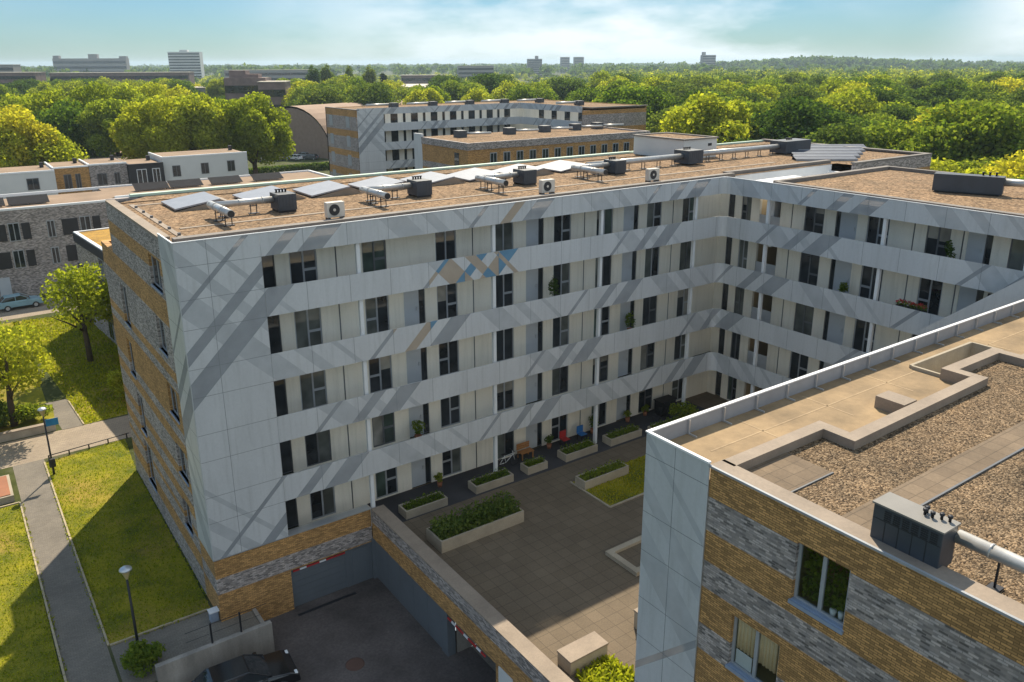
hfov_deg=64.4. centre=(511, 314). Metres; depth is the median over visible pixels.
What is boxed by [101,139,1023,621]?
apartment building
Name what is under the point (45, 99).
tree
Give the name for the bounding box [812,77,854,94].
tree
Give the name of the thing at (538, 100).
ventilation unit
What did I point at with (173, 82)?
tree
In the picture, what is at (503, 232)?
window
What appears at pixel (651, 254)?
window
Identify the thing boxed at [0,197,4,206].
solar panel rack
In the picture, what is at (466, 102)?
ventilation unit
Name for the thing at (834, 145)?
solar panel row
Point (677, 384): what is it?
window
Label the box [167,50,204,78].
tower block
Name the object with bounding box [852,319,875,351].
window
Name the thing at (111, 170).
row house
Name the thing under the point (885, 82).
tree
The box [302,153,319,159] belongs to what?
parked car
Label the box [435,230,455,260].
window
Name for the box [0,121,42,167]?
tree
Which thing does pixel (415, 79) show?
building
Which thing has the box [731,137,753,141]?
tree
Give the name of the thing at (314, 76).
tree
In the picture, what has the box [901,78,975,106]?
tree
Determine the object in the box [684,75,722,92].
tree
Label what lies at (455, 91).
tree
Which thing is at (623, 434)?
planter
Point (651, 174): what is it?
air conditioner
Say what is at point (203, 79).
wood
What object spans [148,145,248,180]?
row house
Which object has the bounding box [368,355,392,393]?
window
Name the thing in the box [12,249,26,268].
window
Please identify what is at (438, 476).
potted plant
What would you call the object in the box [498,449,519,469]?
bicycle
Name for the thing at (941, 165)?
tree
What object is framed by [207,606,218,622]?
wall lantern
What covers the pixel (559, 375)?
window
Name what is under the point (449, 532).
planter
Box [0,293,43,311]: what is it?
parked car
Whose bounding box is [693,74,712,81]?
tree
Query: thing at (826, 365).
door
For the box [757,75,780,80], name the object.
tree
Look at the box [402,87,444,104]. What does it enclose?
tree
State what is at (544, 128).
ventilation unit
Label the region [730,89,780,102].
tree
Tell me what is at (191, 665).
retaining wall
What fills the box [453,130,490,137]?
ventilation unit
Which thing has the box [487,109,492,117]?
window
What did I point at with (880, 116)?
tree
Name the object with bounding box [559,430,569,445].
garden chair
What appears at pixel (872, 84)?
tree
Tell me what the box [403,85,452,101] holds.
tree
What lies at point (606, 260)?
window
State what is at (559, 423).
window
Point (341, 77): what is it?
tree
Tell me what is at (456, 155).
window
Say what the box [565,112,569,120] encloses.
window
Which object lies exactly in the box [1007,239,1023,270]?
window
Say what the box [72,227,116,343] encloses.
apartment block
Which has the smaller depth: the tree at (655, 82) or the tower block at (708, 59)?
the tree at (655, 82)
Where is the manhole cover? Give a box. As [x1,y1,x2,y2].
[345,657,364,670]
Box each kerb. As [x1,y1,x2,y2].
[0,401,207,681]
[570,481,643,507]
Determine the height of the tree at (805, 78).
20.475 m
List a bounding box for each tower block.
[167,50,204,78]
[527,56,541,76]
[560,57,569,72]
[573,57,583,66]
[700,52,715,64]
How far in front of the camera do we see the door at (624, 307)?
50.41 m
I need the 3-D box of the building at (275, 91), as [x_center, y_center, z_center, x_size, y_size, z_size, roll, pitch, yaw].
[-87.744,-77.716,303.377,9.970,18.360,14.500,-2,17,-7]
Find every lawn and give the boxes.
[0,322,45,405]
[0,404,53,431]
[0,503,61,681]
[16,315,126,424]
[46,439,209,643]
[573,455,645,505]
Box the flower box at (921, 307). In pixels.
[895,298,927,312]
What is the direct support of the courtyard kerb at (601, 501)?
on the courtyard
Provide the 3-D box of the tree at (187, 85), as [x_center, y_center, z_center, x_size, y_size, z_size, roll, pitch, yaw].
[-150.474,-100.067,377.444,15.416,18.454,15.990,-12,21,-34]
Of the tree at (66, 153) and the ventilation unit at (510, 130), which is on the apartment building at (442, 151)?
the ventilation unit at (510, 130)
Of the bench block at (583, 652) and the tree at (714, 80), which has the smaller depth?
the bench block at (583, 652)
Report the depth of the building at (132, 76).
558.05 m
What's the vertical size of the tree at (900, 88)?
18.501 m
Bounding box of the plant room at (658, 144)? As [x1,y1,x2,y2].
[632,132,718,157]
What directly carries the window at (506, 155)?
in the apartment building at (442, 151)
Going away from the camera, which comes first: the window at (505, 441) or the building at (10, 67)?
the window at (505, 441)
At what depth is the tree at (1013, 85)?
238.58 m
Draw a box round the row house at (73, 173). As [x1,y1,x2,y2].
[44,158,91,193]
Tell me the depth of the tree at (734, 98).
199.13 m
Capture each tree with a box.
[0,84,21,101]
[0,93,26,114]
[0,93,31,103]
[0,104,63,166]
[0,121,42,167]
[0,318,55,426]
[3,81,32,96]
[12,78,38,89]
[16,87,84,122]
[17,130,89,166]
[28,81,54,98]
[29,97,112,157]
[39,79,65,86]
[39,261,112,361]
[51,80,96,96]
[56,78,105,88]
[61,81,113,111]
[76,98,135,157]
[86,80,111,90]
[98,76,120,89]
[107,95,192,159]
[110,82,153,105]
[113,79,149,97]
[126,82,166,100]
[147,83,193,99]
[149,77,163,84]
[158,78,171,87]
[158,95,195,149]
[163,92,239,150]
[165,78,195,92]
[171,79,202,96]
[205,77,224,98]
[211,91,295,173]
[214,97,240,108]
[276,77,299,87]
[281,79,317,106]
[284,86,304,105]
[286,85,349,130]
[293,82,345,136]
[305,64,320,83]
[318,73,352,86]
[319,63,334,83]
[330,79,345,90]
[342,84,355,98]
[344,75,365,91]
[344,82,403,104]
[345,64,353,80]
[356,81,403,101]
[361,65,376,83]
[379,72,387,83]
[382,79,405,88]
[393,85,419,100]
[395,84,423,91]
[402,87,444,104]
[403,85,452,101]
[423,74,463,86]
[426,80,446,89]
[440,78,483,100]
[458,87,489,101]
[461,72,508,96]
[462,86,494,99]
[490,73,519,83]
[491,80,526,99]
[502,80,559,100]
[507,83,561,100]
[545,75,586,100]
[564,87,602,100]
[566,86,599,101]
[586,70,611,87]
[593,85,678,130]
[594,78,646,92]
[596,76,636,87]
[596,86,668,100]
[611,72,643,83]
[638,73,670,80]
[639,76,671,89]
[646,93,727,132]
[657,82,673,91]
[658,91,765,143]
[660,88,732,109]
[662,83,693,99]
[675,76,689,83]
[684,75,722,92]
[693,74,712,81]
[703,80,742,94]
[703,87,732,96]
[709,90,728,98]
[711,78,726,86]
[719,95,752,105]
[721,74,756,81]
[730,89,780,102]
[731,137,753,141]
[732,76,756,84]
[734,82,787,97]
[735,95,845,140]
[738,83,779,100]
[747,100,786,115]
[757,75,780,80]
[760,78,789,87]
[772,72,803,85]
[772,83,826,101]
[777,82,814,93]
[787,96,868,131]
[793,72,811,81]
[798,74,827,86]
[803,119,881,148]
[804,93,840,102]
[810,77,845,89]
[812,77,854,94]
[814,87,897,117]
[826,80,897,98]
[845,74,873,82]
[847,77,894,86]
[853,79,878,86]
[858,112,901,123]
[861,122,923,151]
[862,86,933,109]
[862,119,919,132]
[863,73,901,83]
[868,84,906,94]
[874,100,929,114]
[876,102,921,122]
[891,81,914,90]
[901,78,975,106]
[902,74,936,89]
[905,105,956,125]
[908,99,1023,165]
[915,98,1011,119]
[925,71,955,81]
[930,156,988,174]
[951,156,1007,171]
[954,89,1023,107]
[960,78,972,84]
[963,81,1014,96]
[969,74,985,79]
[971,71,1007,82]
[979,150,1023,177]
[982,76,1023,94]
[1004,73,1023,81]
[1004,84,1023,101]
[1008,103,1023,116]
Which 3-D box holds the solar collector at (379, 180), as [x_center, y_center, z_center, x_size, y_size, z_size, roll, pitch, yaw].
[-7.807,-7.965,49.201,3.200,0.480,3.000,-12,21,-33]
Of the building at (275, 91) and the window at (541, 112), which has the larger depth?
the building at (275, 91)
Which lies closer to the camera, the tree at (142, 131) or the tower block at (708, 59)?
the tree at (142, 131)
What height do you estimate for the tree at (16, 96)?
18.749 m
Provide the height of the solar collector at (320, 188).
0.480 m
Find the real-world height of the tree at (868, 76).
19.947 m
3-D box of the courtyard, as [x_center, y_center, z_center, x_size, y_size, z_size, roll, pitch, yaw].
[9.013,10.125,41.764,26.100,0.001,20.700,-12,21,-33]
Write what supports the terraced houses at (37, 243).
on the ground at (52, 391)
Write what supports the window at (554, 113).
in the apartment building at (368, 139)
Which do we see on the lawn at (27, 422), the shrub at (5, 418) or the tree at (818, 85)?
the shrub at (5, 418)
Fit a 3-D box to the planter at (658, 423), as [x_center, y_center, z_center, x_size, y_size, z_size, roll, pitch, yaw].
[9.688,6.909,50.748,2.400,0.805,0.900,-12,21,-33]
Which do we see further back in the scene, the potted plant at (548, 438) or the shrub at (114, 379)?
the shrub at (114, 379)
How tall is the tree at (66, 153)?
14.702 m
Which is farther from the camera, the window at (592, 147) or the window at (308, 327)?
the window at (592, 147)
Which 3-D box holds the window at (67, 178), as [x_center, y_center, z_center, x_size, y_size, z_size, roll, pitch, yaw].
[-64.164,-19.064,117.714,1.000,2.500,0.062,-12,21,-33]
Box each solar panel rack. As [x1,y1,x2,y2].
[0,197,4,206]
[6,194,49,204]
[132,181,169,191]
[167,178,203,188]
[208,175,242,183]
[250,172,282,181]
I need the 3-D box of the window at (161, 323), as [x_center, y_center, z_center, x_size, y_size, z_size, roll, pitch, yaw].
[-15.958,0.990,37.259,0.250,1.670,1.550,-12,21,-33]
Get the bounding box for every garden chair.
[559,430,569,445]
[576,424,586,441]
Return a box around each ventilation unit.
[206,188,296,226]
[359,175,431,207]
[366,103,398,106]
[406,101,437,105]
[445,100,473,104]
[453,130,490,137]
[475,165,536,192]
[481,99,508,102]
[503,127,538,134]
[517,98,543,102]
[538,125,572,131]
[556,100,583,104]
[569,123,602,129]
[571,156,625,181]
[585,147,703,173]
[591,122,623,128]
[703,137,810,161]
[870,492,1023,592]
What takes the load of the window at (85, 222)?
in the terraced houses at (37, 243)
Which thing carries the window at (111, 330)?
in the apartment block at (89, 246)
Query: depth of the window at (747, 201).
51.44 m
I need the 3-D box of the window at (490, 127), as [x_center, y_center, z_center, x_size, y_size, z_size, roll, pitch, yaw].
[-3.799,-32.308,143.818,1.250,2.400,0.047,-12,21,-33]
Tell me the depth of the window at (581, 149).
115.16 m
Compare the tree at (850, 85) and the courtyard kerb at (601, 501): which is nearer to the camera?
the courtyard kerb at (601, 501)
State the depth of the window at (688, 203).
51.50 m
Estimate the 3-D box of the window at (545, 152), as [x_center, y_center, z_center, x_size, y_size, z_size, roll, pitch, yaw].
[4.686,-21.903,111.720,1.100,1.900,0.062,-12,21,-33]
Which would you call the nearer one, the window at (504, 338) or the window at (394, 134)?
the window at (504, 338)
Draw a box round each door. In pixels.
[0,277,12,296]
[291,550,350,607]
[348,542,372,585]
[403,290,418,326]
[406,349,421,383]
[409,405,423,436]
[411,458,425,487]
[498,666,512,681]
[526,219,537,246]
[526,268,537,301]
[526,322,537,354]
[526,374,537,403]
[526,424,536,447]
[616,396,626,419]
[618,349,628,376]
[620,302,629,330]
[621,251,632,281]
[623,206,633,230]
[823,362,832,368]
[827,312,845,344]
[833,260,851,293]
[839,212,857,239]
[956,286,976,311]
[965,232,986,262]
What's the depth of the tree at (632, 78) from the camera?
339.11 m
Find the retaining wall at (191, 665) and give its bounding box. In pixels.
[155,608,274,681]
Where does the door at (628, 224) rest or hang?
in the apartment building at (317, 353)
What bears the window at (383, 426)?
in the apartment building at (317, 353)
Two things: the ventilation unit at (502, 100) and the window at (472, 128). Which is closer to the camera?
the window at (472, 128)
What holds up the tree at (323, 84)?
on the ground at (52, 391)
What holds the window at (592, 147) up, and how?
in the apartment building at (442, 151)
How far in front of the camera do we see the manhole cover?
35.90 m
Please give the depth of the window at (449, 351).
43.53 m
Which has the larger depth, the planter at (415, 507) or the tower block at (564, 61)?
the tower block at (564, 61)
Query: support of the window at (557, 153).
in the apartment building at (442, 151)
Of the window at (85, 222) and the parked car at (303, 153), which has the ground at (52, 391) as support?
the parked car at (303, 153)
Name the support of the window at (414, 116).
in the apartment building at (368, 139)
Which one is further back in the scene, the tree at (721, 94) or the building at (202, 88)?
the building at (202, 88)
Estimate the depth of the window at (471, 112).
140.82 m
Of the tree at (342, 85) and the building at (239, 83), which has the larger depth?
the tree at (342, 85)
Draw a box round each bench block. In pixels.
[557,631,608,675]
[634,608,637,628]
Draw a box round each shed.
[77,156,130,159]
[80,151,125,158]
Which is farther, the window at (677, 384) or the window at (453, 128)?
the window at (453, 128)
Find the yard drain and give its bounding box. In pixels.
[298,592,356,615]
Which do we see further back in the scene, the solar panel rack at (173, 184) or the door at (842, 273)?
the solar panel rack at (173, 184)
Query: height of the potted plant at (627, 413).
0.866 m
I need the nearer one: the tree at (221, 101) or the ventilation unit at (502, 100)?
the ventilation unit at (502, 100)
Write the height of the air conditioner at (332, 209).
0.940 m
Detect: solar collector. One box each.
[161,192,226,211]
[232,185,305,199]
[292,180,360,197]
[348,176,405,190]
[399,171,465,185]
[447,167,509,181]
[492,164,553,175]
[536,160,584,172]
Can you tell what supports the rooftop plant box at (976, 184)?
on the apartment building at (317, 353)
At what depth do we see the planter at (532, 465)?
45.87 m
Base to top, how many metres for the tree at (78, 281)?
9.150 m
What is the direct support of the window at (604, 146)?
in the apartment building at (442, 151)
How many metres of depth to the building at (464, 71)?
956.71 m
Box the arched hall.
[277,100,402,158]
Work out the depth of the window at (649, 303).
51.69 m
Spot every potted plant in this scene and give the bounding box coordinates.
[411,420,424,437]
[433,472,442,486]
[544,434,553,448]
[548,275,558,294]
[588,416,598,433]
[623,410,631,421]
[625,311,635,328]
[641,404,648,415]
[838,282,848,291]
[944,240,956,258]
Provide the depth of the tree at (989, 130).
109.65 m
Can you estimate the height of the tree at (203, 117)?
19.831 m
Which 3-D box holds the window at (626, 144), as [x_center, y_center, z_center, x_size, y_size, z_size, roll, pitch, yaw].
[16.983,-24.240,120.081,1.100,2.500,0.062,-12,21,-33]
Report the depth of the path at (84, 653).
40.14 m
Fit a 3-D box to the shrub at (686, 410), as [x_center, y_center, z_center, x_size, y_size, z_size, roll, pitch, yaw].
[11.004,6.153,51.932,1.854,1.399,1.699,-12,21,-33]
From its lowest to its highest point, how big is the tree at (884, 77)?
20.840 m
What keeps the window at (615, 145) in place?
in the apartment building at (442, 151)
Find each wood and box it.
[21,55,1023,76]
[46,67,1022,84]
[195,66,1013,83]
[608,67,1014,82]
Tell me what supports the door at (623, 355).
in the apartment building at (317, 353)
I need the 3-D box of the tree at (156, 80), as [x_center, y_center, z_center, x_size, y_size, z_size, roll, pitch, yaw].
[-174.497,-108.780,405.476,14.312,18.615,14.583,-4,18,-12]
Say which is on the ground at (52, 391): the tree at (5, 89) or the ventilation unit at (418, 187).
the tree at (5, 89)
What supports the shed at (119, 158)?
on the ground at (52, 391)
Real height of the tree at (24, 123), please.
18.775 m
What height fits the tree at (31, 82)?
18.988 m
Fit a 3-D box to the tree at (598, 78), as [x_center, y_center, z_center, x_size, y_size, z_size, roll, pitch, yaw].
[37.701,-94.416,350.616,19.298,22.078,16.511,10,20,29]
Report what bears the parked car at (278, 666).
on the garage yard at (378, 629)
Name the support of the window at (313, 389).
in the apartment building at (317, 353)
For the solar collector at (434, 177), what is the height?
0.480 m
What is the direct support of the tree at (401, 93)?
on the ground at (52, 391)
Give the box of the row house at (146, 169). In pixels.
[118,155,164,183]
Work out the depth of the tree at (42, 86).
329.55 m
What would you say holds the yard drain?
on the garage yard at (378, 629)
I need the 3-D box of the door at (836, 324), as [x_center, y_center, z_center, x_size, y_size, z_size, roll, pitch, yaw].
[19.035,0.698,47.578,0.125,2.370,1.050,-12,21,-33]
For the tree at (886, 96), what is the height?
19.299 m
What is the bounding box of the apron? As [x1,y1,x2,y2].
[111,611,259,681]
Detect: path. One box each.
[0,415,131,468]
[13,459,118,681]
[45,399,82,429]
[368,400,705,521]
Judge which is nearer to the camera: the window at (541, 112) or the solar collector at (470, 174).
the solar collector at (470, 174)
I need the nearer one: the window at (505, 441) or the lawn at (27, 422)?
the window at (505, 441)
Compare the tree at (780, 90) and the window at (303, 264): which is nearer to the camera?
the window at (303, 264)
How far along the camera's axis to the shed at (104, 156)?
182.06 m
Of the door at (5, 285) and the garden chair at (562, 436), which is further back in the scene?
the door at (5, 285)
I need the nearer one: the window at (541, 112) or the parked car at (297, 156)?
the window at (541, 112)
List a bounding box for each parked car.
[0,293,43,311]
[191,650,300,681]
[287,154,302,160]
[298,152,308,155]
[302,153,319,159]
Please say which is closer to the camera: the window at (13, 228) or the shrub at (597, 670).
the shrub at (597, 670)
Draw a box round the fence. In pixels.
[48,433,127,458]
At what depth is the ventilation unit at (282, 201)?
40.68 m
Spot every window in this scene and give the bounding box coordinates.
[7,222,21,241]
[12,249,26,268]
[26,178,39,189]
[46,220,56,237]
[51,246,60,263]
[63,174,73,191]
[75,174,81,187]
[79,215,91,230]
[97,173,107,184]
[98,258,104,278]
[108,322,114,340]
[114,172,120,183]
[123,286,131,329]
[129,341,136,379]
[136,169,147,182]
[139,395,147,437]
[146,443,157,493]
[151,256,162,294]
[152,168,160,181]
[159,319,167,358]
[169,386,179,424]
[172,165,180,176]
[178,447,188,486]
[185,503,193,536]
[201,163,209,173]
[227,160,235,170]
[288,249,317,283]
[294,307,322,348]
[299,370,327,410]
[305,429,331,466]
[310,486,335,519]
[329,115,332,124]
[330,133,333,143]
[331,151,334,161]
[345,117,349,127]
[347,136,350,146]
[348,155,351,165]
[361,240,386,272]
[365,295,389,333]
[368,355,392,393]
[372,412,394,446]
[375,467,397,498]
[390,114,397,122]
[391,131,398,141]
[392,149,398,159]
[411,113,417,121]
[412,129,417,139]
[431,112,436,120]
[431,128,437,135]
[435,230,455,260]
[437,283,457,319]
[439,340,458,375]
[440,395,459,427]
[442,447,461,476]
[450,111,455,119]
[450,127,456,134]
[454,152,458,165]
[469,110,474,118]
[469,126,474,131]
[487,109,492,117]
[487,125,492,131]
[490,152,496,162]
[495,222,512,250]
[496,273,512,307]
[496,328,512,361]
[497,380,513,411]
[497,431,513,458]
[503,151,509,161]
[504,109,509,116]
[517,150,522,160]
[529,149,535,158]
[539,110,543,117]
[542,148,548,157]
[551,111,556,118]
[552,366,567,395]
[552,414,566,440]
[553,263,569,295]
[553,315,568,347]
[554,147,560,156]
[554,214,570,241]
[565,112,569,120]
[567,146,572,155]
[578,110,582,121]
[578,145,584,154]
[590,145,595,153]
[591,402,606,427]
[592,355,607,383]
[594,306,609,337]
[595,255,610,287]
[596,209,612,235]
[601,144,606,152]
[612,143,618,151]
[623,142,628,150]
[638,388,651,412]
[640,342,654,369]
[642,295,656,325]
[644,247,659,277]
[647,202,661,226]
[672,378,682,399]
[674,334,685,359]
[676,288,687,316]
[679,241,690,269]
[682,197,693,221]
[725,616,779,681]
[727,376,736,400]
[730,332,740,359]
[734,287,743,314]
[737,240,748,268]
[741,196,751,219]
[788,351,808,378]
[788,544,850,634]
[793,303,813,335]
[798,252,819,285]
[804,206,824,233]
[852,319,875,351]
[859,265,883,300]
[865,216,889,245]
[916,278,942,314]
[924,225,951,256]
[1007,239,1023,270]
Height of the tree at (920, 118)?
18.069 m
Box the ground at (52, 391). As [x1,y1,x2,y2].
[0,63,790,681]
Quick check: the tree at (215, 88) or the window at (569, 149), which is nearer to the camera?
the window at (569, 149)
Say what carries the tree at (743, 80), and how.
on the ground at (52, 391)
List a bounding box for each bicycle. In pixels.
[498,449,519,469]
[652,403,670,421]
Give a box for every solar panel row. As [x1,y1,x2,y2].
[791,152,860,157]
[792,155,857,160]
[793,149,862,154]
[810,147,864,151]
[811,144,867,147]
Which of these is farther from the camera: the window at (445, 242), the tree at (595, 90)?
the tree at (595, 90)
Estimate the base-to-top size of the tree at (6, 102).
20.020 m
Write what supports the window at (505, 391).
in the apartment building at (317, 353)
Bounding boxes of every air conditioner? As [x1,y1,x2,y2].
[324,200,344,218]
[539,179,554,194]
[645,168,659,181]
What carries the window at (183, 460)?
in the apartment building at (317, 353)
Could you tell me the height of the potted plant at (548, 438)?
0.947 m
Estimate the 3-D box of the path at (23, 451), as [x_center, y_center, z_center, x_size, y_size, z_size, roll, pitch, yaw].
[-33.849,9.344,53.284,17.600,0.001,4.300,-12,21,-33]
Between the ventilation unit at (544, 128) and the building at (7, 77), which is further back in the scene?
the building at (7, 77)
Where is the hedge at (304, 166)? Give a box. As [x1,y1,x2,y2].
[248,161,328,174]
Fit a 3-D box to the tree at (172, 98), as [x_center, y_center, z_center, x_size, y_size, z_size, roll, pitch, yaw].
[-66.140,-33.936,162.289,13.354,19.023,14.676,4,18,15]
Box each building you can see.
[0,64,21,71]
[0,72,46,84]
[49,72,194,83]
[52,54,129,72]
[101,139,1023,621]
[195,86,206,93]
[224,69,313,80]
[224,70,271,109]
[258,81,290,109]
[325,99,647,175]
[401,75,444,83]
[403,84,428,91]
[414,127,649,168]
[457,66,493,78]
[634,299,1023,681]
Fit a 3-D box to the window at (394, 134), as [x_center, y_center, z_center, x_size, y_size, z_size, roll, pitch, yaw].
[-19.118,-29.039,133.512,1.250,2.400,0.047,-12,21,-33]
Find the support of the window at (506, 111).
in the apartment building at (368, 139)
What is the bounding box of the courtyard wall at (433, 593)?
[371,505,573,681]
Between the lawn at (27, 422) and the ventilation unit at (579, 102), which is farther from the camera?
the ventilation unit at (579, 102)
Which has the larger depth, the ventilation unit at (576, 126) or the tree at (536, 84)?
the tree at (536, 84)
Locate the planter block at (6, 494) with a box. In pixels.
[0,474,14,504]
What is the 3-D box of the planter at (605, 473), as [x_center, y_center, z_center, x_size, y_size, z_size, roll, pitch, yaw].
[5.035,8.730,44.960,3.200,0.802,0.850,-12,21,-33]
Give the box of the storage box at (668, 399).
[653,394,676,416]
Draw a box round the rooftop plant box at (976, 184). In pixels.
[932,172,1023,195]
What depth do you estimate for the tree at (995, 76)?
335.11 m
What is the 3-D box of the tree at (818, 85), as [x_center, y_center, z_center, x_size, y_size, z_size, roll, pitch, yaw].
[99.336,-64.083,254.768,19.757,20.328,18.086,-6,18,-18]
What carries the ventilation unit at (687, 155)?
on the apartment building at (317, 353)
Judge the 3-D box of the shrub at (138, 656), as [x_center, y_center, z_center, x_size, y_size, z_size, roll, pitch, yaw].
[-15.684,14.455,34.469,1.923,1.228,1.917,2,17,6]
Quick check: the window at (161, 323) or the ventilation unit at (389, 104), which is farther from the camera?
the ventilation unit at (389, 104)
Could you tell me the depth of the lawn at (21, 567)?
37.89 m
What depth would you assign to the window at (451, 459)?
45.35 m
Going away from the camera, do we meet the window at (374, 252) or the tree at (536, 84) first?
the window at (374, 252)
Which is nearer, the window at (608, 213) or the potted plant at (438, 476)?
the potted plant at (438, 476)
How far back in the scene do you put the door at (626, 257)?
49.53 m
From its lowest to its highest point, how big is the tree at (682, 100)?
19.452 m
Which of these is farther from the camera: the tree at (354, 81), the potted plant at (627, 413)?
the tree at (354, 81)
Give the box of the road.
[0,295,84,320]
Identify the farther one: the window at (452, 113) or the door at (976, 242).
the window at (452, 113)
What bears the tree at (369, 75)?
on the ground at (52, 391)
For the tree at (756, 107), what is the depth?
152.92 m
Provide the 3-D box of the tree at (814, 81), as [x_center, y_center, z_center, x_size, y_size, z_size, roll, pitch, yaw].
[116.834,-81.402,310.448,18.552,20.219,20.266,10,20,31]
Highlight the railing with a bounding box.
[185,603,265,642]
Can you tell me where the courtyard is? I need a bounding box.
[367,392,728,681]
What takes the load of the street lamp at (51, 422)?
on the lawn at (101, 577)
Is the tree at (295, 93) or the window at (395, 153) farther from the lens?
the tree at (295, 93)
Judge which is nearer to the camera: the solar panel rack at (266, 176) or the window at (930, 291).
the window at (930, 291)
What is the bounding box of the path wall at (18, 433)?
[0,423,55,442]
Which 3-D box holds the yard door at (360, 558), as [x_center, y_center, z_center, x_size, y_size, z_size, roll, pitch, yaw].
[-7.665,12.655,41.322,1.240,2.170,0.150,-12,21,-33]
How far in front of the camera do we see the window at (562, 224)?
45.91 m
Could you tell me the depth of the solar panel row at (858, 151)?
65.83 m
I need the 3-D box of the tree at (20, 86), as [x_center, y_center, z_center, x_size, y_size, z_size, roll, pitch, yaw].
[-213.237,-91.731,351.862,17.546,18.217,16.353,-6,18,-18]
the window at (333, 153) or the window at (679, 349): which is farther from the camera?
the window at (333, 153)
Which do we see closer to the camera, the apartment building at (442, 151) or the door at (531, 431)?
the door at (531, 431)
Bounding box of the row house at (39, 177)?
[0,162,57,198]
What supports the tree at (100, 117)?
on the ground at (52, 391)
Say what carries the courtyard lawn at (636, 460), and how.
on the courtyard
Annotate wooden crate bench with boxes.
[516,441,533,460]
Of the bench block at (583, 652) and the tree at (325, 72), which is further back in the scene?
the tree at (325, 72)
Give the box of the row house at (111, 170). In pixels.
[78,155,128,191]
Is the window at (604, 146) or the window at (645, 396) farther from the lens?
the window at (604, 146)
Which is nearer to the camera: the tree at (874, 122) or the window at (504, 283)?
the window at (504, 283)
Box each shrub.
[0,399,15,426]
[12,402,53,421]
[105,369,124,396]
[120,639,165,678]
[576,653,634,681]
[668,401,698,417]
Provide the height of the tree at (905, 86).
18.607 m
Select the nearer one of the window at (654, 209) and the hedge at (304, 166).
the window at (654, 209)
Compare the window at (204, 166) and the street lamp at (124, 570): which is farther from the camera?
the window at (204, 166)
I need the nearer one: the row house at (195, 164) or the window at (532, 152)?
the window at (532, 152)
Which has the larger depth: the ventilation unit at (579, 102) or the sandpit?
the ventilation unit at (579, 102)
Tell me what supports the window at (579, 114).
in the apartment building at (368, 139)
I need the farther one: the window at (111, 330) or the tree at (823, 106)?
the tree at (823, 106)
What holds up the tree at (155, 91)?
on the ground at (52, 391)
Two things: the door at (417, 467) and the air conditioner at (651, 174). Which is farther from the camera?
the air conditioner at (651, 174)
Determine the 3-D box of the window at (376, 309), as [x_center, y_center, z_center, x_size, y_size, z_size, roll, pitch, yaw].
[-6.683,-0.180,40.304,1.280,2.560,0.070,-12,21,-33]
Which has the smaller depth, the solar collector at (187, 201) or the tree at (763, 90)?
the solar collector at (187, 201)
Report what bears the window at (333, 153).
in the apartment building at (368, 139)
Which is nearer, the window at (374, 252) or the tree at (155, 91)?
the window at (374, 252)
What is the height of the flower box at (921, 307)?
0.561 m
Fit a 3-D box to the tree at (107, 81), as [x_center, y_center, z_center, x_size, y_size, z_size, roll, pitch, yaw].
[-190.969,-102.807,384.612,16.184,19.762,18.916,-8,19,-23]
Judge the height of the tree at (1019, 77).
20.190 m
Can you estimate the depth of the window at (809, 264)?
48.46 m
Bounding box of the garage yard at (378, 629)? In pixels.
[264,578,495,681]
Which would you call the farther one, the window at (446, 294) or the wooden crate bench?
the wooden crate bench
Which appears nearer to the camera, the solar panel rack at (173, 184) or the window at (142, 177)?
the solar panel rack at (173, 184)
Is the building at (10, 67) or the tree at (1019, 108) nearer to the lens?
the tree at (1019, 108)
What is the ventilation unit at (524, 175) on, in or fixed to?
on the apartment building at (317, 353)
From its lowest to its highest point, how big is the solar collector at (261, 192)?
0.480 m
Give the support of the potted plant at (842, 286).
on the apartment building at (317, 353)
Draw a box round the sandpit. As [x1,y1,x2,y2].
[605,535,641,576]
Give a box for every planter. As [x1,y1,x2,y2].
[398,489,447,519]
[426,490,523,552]
[468,467,513,493]
[520,455,547,474]
[557,437,597,461]
[575,458,628,489]
[602,423,641,445]
[647,415,678,429]
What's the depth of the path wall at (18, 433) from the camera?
56.06 m
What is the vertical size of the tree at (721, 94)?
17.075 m
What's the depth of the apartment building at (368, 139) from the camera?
134.93 m
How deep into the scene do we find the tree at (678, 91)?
218.42 m
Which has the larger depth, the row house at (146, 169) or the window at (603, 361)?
the row house at (146, 169)
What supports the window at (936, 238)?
in the apartment building at (317, 353)
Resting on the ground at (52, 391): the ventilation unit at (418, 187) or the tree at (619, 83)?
the tree at (619, 83)
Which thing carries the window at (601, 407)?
in the apartment building at (317, 353)
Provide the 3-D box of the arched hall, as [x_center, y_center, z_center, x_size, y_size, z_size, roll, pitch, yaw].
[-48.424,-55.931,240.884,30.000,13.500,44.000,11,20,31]
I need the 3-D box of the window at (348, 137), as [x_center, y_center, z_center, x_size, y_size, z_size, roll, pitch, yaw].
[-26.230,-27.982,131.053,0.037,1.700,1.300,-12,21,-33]
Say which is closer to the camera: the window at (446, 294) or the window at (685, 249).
the window at (446, 294)
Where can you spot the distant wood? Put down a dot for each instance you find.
(804, 63)
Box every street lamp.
[37,407,58,474]
[119,565,138,640]
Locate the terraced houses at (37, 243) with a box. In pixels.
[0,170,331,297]

